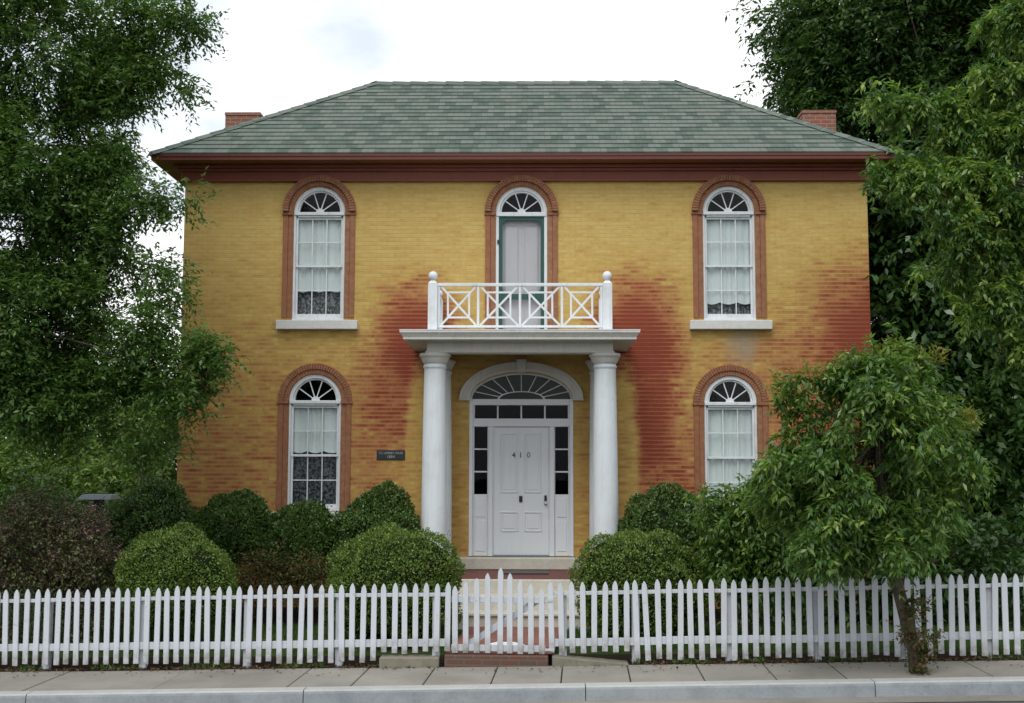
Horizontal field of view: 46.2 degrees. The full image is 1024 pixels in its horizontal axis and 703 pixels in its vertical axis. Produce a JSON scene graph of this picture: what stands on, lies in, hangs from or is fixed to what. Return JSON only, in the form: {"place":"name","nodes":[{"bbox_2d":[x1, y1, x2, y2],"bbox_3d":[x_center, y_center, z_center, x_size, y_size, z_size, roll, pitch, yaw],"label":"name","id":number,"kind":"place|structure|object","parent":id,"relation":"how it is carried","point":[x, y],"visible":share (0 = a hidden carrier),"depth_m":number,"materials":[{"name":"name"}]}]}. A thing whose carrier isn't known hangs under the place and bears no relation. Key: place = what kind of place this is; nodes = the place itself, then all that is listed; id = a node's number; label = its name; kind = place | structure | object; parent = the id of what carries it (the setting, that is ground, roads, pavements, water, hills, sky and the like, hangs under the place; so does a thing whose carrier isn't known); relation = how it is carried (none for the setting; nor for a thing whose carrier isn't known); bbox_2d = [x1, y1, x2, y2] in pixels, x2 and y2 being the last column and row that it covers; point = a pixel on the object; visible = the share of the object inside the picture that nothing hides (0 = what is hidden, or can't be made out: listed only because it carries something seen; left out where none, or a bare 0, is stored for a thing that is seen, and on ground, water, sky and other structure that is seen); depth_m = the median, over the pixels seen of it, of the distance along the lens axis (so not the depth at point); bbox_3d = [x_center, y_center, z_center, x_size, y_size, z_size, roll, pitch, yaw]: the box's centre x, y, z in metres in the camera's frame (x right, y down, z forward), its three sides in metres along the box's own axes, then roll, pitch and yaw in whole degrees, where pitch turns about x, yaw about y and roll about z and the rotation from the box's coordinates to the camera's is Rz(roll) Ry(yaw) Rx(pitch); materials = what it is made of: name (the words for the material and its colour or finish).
{"place":"outdoors","nodes":[
{"label":"outdoors","id":0,"kind":"place"},
{"bbox_2d":[78,494,120,611],"bbox_3d":[-6.675,3.261,19.299,0.573,1.915,0.491,0,-6,1],"label":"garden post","id":1,"kind":"object","parent":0,"point":[96,498],"visible":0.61,"depth_m":19.25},
{"bbox_2d":[446,627,558,653],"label":"brick path","id":2,"kind":"structure","parent":0,"point":[493,637],"depth_m":16.00,"materials":[{"name":"red brick"}]},
{"bbox_2d":[490,642,523,644],"bbox_3d":[-0.104,3.719,15.245,0.387,0.014,0.396,3,-6,-31],"label":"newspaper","id":3,"kind":"object","parent":2,"relation":"on","point":[505,643],"visible":0.38,"depth_m":15.27,"materials":[{"name":"paper"}]},
{"bbox_2d":[0,0,1018,469],"label":"sky","id":4,"kind":"structure","parent":0,"point":[282,54],"materials":[{"name":"white"}]},
{"bbox_2d":[0,660,1023,690],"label":"pavement","id":5,"kind":"structure","parent":0,"point":[131,680],"depth_m":13.67,"materials":[{"name":"concrete"}]},
{"bbox_2d":[0,655,1023,677],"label":"fallen leaves","id":6,"kind":"object","parent":5,"relation":"on","point":[375,666],"visible":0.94,"depth_m":14.24,"materials":[{"name":"brown plant"}]},
{"bbox_2d":[734,321,1000,675],"bbox_3d":[4.094,1.621,13.473,3.137,3.915,2.449,0,-6,1],"label":"young tree","id":7,"kind":"object","parent":5,"relation":"on","point":[840,511],"visible":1,"depth_m":13.07,"materials":[{"name":"green plant"}]},
{"bbox_2d":[0,535,1023,700],"bbox_3d":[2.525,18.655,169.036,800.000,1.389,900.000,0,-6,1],"label":"ground","id":8,"kind":"structure","parent":0,"point":[588,653],"depth_m":15.25,"materials":[{"name":"green plant"}]},
{"bbox_2d":[0,474,130,652],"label":"flowering bush","id":9,"kind":"object","parent":8,"relation":"on","point":[63,579],"visible":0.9,"depth_m":16.28,"materials":[{"name":"green plant"}]},
{"bbox_2d":[0,348,178,560],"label":"background tree","id":10,"kind":"object","parent":8,"relation":"on","point":[87,472],"visible":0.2,"depth_m":28.17,"materials":[{"name":"green plant"}]},
{"bbox_2d":[0,360,179,584],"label":"background thicket","id":11,"kind":"object","parent":8,"relation":"on","point":[54,493],"visible":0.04,"depth_m":25.57,"materials":[{"name":"green plant"}]},
{"bbox_2d":[2,353,177,533],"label":"tree","id":12,"kind":"object","parent":8,"relation":"on","point":[74,451],"depth_m":41.48,"materials":[{"name":"green plant"}]},
{"bbox_2d":[0,0,255,492],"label":"oak tree","id":13,"kind":"object","parent":8,"relation":"on","point":[48,390],"visible":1,"depth_m":16.23,"materials":[{"name":"green plant"}]},
{"bbox_2d":[109,521,242,632],"bbox_3d":[-4.506,3.031,16.216,1.775,1.473,1.671,0,-6,1],"label":"globe shrub","id":14,"kind":"object","parent":8,"relation":"on","point":[172,559],"visible":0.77,"depth_m":15.79,"materials":[{"name":"green plant"}]},
{"bbox_2d":[0,582,450,668],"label":"picket fence","id":15,"kind":"object","parent":8,"relation":"on","point":[141,645],"visible":0.99,"depth_m":14.73,"materials":[{"name":"paint"}]},
{"bbox_2d":[222,541,296,623],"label":"shrub","id":16,"kind":"object","parent":8,"relation":"on","point":[264,570],"visible":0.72,"depth_m":17.35,"materials":[{"name":"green plant"}]},
{"bbox_2d":[265,546,337,625],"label":"shrub","id":17,"kind":"object","parent":8,"relation":"on","point":[298,573],"visible":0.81,"depth_m":17.38,"materials":[{"name":"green plant"}]},
{"bbox_2d":[324,520,468,638],"bbox_3d":[-1.605,3.088,16.251,2.058,1.614,1.933,0,-6,1],"label":"globe shrub","id":18,"kind":"object","parent":8,"relation":"on","point":[390,555],"visible":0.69,"depth_m":15.75,"materials":[{"name":"green plant"}]},
{"bbox_2d":[379,655,439,669],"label":"concrete block","id":19,"kind":"structure","parent":8,"relation":"on","point":[411,661],"depth_m":14.37,"materials":[{"name":"beige concrete"}]},
{"bbox_2d":[444,653,547,668],"bbox_3d":[-0.187,3.751,14.429,1.268,0.234,0.319,0,-6,5],"label":"brick step","id":20,"kind":"object","parent":8,"relation":"on","point":[484,660],"visible":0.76,"depth_m":14.29,"materials":[{"name":"red brick"}]},
{"bbox_2d":[0,676,1023,702],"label":"kerb","id":21,"kind":"structure","parent":8,"relation":"on","point":[879,687],"depth_m":12.88,"materials":[{"name":"concrete"}]},
{"bbox_2d":[10,651,1022,671],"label":"weeds","id":22,"kind":"object","parent":8,"relation":"on","point":[322,663],"visible":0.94,"depth_m":14.54,"materials":[{"name":"green plant"}]},
{"bbox_2d":[147,80,897,629],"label":"brick house","id":23,"kind":"structure","parent":8,"relation":"on","point":[539,332],"depth_m":20.23,"materials":[{"name":"yellow brick"}]},
{"bbox_2d":[270,363,352,521],"bbox_3d":[-3.305,1.515,20.114,1.370,2.632,0.345,0,-6,1],"label":"window","id":24,"kind":"structure","parent":23,"relation":"in","point":[316,453],"depth_m":20.15,"materials":[{"name":"white glass"}]},
{"bbox_2d":[276,175,357,329],"bbox_3d":[-3.279,-1.675,20.421,1.370,2.642,0.345,0,-6,1],"label":"window","id":25,"kind":"structure","parent":23,"relation":"in","point":[321,257],"depth_m":20.43,"materials":[{"name":"white glass"}]},
{"bbox_2d":[377,450,404,459],"bbox_3d":[-2.021,1.725,20.012,0.470,0.160,0.023,0,-6,1],"label":"wall plaque","id":26,"kind":"object","parent":23,"relation":"attached to","point":[390,454],"depth_m":20.00,"materials":[{"name":"black metal"}]},
{"bbox_2d":[494,427,548,554],"bbox_3d":[0.153,2.318,19.971,0.910,2.120,0.127,0,-6,1],"label":"front door","id":27,"kind":"structure","parent":23,"relation":"in","point":[521,474],"depth_m":19.99,"materials":[{"name":"paint"}]},
{"bbox_2d":[689,174,772,329],"bbox_3d":[3.666,-1.672,20.310,1.370,2.642,0.345,0,-6,1],"label":"window","id":28,"kind":"structure","parent":23,"relation":"in","point":[727,248],"depth_m":20.31,"materials":[{"name":"white glass"}]},
{"bbox_2d":[693,365,768,509],"bbox_3d":[3.644,1.466,20.009,1.264,2.487,0.197,0,-6,1],"label":"window","id":29,"kind":"structure","parent":23,"relation":"in","point":[725,433],"depth_m":20.04,"materials":[{"name":"white glass"}]},
{"bbox_2d":[100,607,946,626],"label":"flower bed soil","id":30,"kind":"structure","parent":8,"relation":"on","point":[316,615],"depth_m":18.43,"materials":[{"name":"brown soil"}]},
{"bbox_2d":[92,470,202,602],"bbox_3d":[-5.517,2.888,18.640,2.039,2.092,1.941,0,-6,1],"label":"globe shrub","id":31,"kind":"object","parent":30,"relation":"on","point":[157,506],"visible":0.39,"depth_m":18.25,"materials":[{"name":"green plant"}]},
{"bbox_2d":[195,487,273,568],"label":"globe shrub","id":32,"kind":"object","parent":30,"relation":"on","point":[233,523],"visible":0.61,"depth_m":18.20,"materials":[{"name":"green plant"}]},
{"bbox_2d":[254,498,338,586],"bbox_3d":[-3.278,2.935,18.585,1.356,1.338,1.284,0,-6,1],"label":"globe shrub","id":33,"kind":"object","parent":30,"relation":"on","point":[304,524],"visible":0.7,"depth_m":18.21,"materials":[{"name":"green plant"}]},
{"bbox_2d":[330,479,420,567],"bbox_3d":[-2.050,2.816,18.547,1.576,1.685,1.524,0,-6,1],"label":"globe shrub","id":34,"kind":"object","parent":30,"relation":"on","point":[369,508],"visible":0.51,"depth_m":18.31,"materials":[{"name":"green plant"}]},
{"bbox_2d":[617,480,715,575],"bbox_3d":[2.332,2.899,18.499,1.781,1.855,1.776,0,-6,1],"label":"globe shrub","id":35,"kind":"object","parent":30,"relation":"on","point":[663,508],"visible":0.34,"depth_m":18.08,"materials":[{"name":"green plant"}]},
{"bbox_2d":[552,654,628,669],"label":"concrete block","id":36,"kind":"structure","parent":8,"relation":"on","point":[562,660],"depth_m":14.19,"materials":[{"name":"beige concrete"}]},
{"bbox_2d":[567,525,715,644],"bbox_3d":[1.746,3.127,16.233,2.016,1.553,1.923,0,-6,1],"label":"globe shrub","id":37,"kind":"object","parent":8,"relation":"on","point":[640,557],"visible":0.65,"depth_m":15.72,"materials":[{"name":"green plant"}]},
{"bbox_2d":[675,463,856,634],"bbox_3d":[3.355,2.671,15.998,2.572,2.417,1.829,0,-6,1],"label":"leafy shrub","id":38,"kind":"object","parent":8,"relation":"on","point":[739,551],"visible":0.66,"depth_m":15.61,"materials":[{"name":"green plant"}]},
{"bbox_2d":[548,573,1023,663],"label":"picket fence","id":39,"kind":"object","parent":8,"relation":"on","point":[989,635],"visible":0.86,"depth_m":14.10,"materials":[{"name":"paint"}]},
{"bbox_2d":[451,568,553,653],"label":"garden gate","id":40,"kind":"structure","parent":39,"relation":"attached to","point":[500,599],"depth_m":14.42,"materials":[{"name":"paint"}]},
{"bbox_2d":[707,490,1023,628],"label":"understorey shrub","id":41,"kind":"object","parent":8,"relation":"on","point":[997,566],"visible":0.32,"depth_m":17.80,"materials":[{"name":"green plant"}]},
{"bbox_2d":[725,0,1023,176],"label":"tall background tree","id":42,"kind":"object","parent":8,"relation":"on","point":[831,54],"visible":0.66,"depth_m":28.55,"materials":[{"name":"green plant"}]},
{"bbox_2d":[846,0,1023,395],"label":"maple tree","id":43,"kind":"object","parent":8,"relation":"on","point":[978,230],"visible":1,"depth_m":15.33,"materials":[{"name":"green plant"}]},
{"bbox_2d":[862,128,1023,611],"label":"magnolia tree","id":44,"kind":"object","parent":8,"relation":"on","point":[926,317],"visible":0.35,"depth_m":20.46,"materials":[{"name":"green plant"}]},
{"bbox_2d":[0,620,1023,657],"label":"grass","id":45,"kind":"structure","parent":0,"point":[739,632],"depth_m":16.50,"materials":[{"name":"green plant"}]},
{"bbox_2d":[894,701,1023,702],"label":"road","id":46,"kind":"structure","parent":0,"point":[970,702],"depth_m":12.25,"materials":[{"name":"grey asphalt"}]},
{"bbox_2d":[462,695,1023,702],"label":"gutter","id":47,"kind":"object","parent":46,"relation":"on","point":[902,699],"depth_m":12.53,"materials":[{"name":"concrete"}]}
]}

